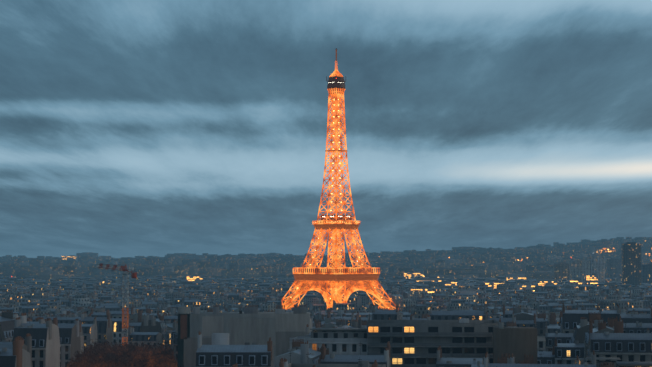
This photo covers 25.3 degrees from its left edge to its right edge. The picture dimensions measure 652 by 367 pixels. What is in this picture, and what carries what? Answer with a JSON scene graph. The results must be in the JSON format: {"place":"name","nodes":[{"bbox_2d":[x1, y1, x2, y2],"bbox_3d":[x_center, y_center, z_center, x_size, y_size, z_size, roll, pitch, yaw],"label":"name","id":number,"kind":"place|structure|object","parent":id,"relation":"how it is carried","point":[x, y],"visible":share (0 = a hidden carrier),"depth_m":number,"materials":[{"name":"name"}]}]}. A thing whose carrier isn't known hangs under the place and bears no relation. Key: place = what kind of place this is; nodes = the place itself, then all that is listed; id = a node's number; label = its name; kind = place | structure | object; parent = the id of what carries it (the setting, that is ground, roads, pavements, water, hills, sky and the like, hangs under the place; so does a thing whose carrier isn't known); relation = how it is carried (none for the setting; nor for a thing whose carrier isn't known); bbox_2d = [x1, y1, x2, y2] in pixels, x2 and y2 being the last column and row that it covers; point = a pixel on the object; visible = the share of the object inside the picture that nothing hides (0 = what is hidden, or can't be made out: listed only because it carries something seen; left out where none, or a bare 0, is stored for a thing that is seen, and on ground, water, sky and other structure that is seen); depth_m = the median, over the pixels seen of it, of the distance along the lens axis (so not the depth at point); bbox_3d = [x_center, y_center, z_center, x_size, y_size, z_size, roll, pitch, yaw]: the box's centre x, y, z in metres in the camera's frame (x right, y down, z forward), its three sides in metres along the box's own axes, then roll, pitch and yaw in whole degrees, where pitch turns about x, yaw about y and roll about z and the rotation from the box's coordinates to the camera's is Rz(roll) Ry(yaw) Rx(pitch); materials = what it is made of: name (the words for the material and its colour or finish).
{"place":"outdoors","nodes":[
{"label":"outdoors","id":0,"kind":"place"},
{"bbox_2d":[0,0,651,257],"label":"sky","id":1,"kind":"structure","parent":0,"point":[129,128],"materials":[{"name":"blue"}]},
{"bbox_2d":[76,242,651,285],"bbox_3d":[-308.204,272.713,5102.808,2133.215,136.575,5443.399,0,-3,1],"label":"city towers","id":2,"kind":"structure","parent":0,"point":[628,267],"depth_m":2884.18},
{"bbox_3d":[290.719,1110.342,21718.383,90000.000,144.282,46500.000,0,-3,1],"label":"ground","id":3,"kind":"structure","parent":0,"visible":0},
{"bbox_2d":[96,263,136,345],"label":"tower crane","id":4,"kind":"object","parent":3,"relation":"on","point":[120,268],"visible":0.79,"depth_m":698.46,"materials":[{"name":"metal"}]},
{"bbox_2d":[67,338,180,366],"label":"avenue trees","id":5,"kind":"object","parent":3,"relation":"on","point":[101,354],"visible":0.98,"depth_m":524.93,"materials":[{"name":"brown plant"}]},
{"bbox_2d":[0,302,651,366],"bbox_3d":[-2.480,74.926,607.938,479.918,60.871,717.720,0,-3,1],"label":"city","id":6,"kind":"object","parent":3,"relation":"on","point":[585,337],"visible":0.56,"depth_m":434.78,"materials":[{"name":"concrete"}]},
{"bbox_2d":[0,275,651,320],"bbox_3d":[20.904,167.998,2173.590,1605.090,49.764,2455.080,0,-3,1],"label":"city","id":7,"kind":"object","parent":3,"relation":"on","point":[64,295],"visible":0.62,"depth_m":1823.45,"materials":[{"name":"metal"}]},
{"bbox_2d":[0,237,651,279],"bbox_3d":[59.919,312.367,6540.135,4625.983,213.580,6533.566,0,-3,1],"label":"hills","id":8,"kind":"structure","parent":3,"relation":"on","point":[539,261],"depth_m":5010.79,"materials":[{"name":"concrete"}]},
{"bbox_2d":[161,295,493,311],"bbox_3d":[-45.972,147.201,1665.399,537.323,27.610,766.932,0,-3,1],"label":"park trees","id":9,"kind":"object","parent":3,"relation":"on","point":[322,301],"depth_m":1869.01,"materials":[{"name":"green plant"}]},
{"bbox_2d":[11,248,651,301],"bbox_3d":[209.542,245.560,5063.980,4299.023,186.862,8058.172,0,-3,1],"label":"city lights","id":10,"kind":"object","parent":3,"relation":"on","point":[589,279],"visible":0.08,"depth_m":2495.41},
{"bbox_2d":[281,48,398,309],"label":"eiffel tower","id":11,"kind":"structure","parent":3,"relation":"on","point":[333,276],"depth_m":1706.86,"materials":[{"name":"brown metal"}]},
{"bbox_2d":[177,305,536,366],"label":"buildings","id":12,"kind":"structure","parent":3,"relation":"on","point":[250,336],"depth_m":408.67,"materials":[{"name":"concrete"}]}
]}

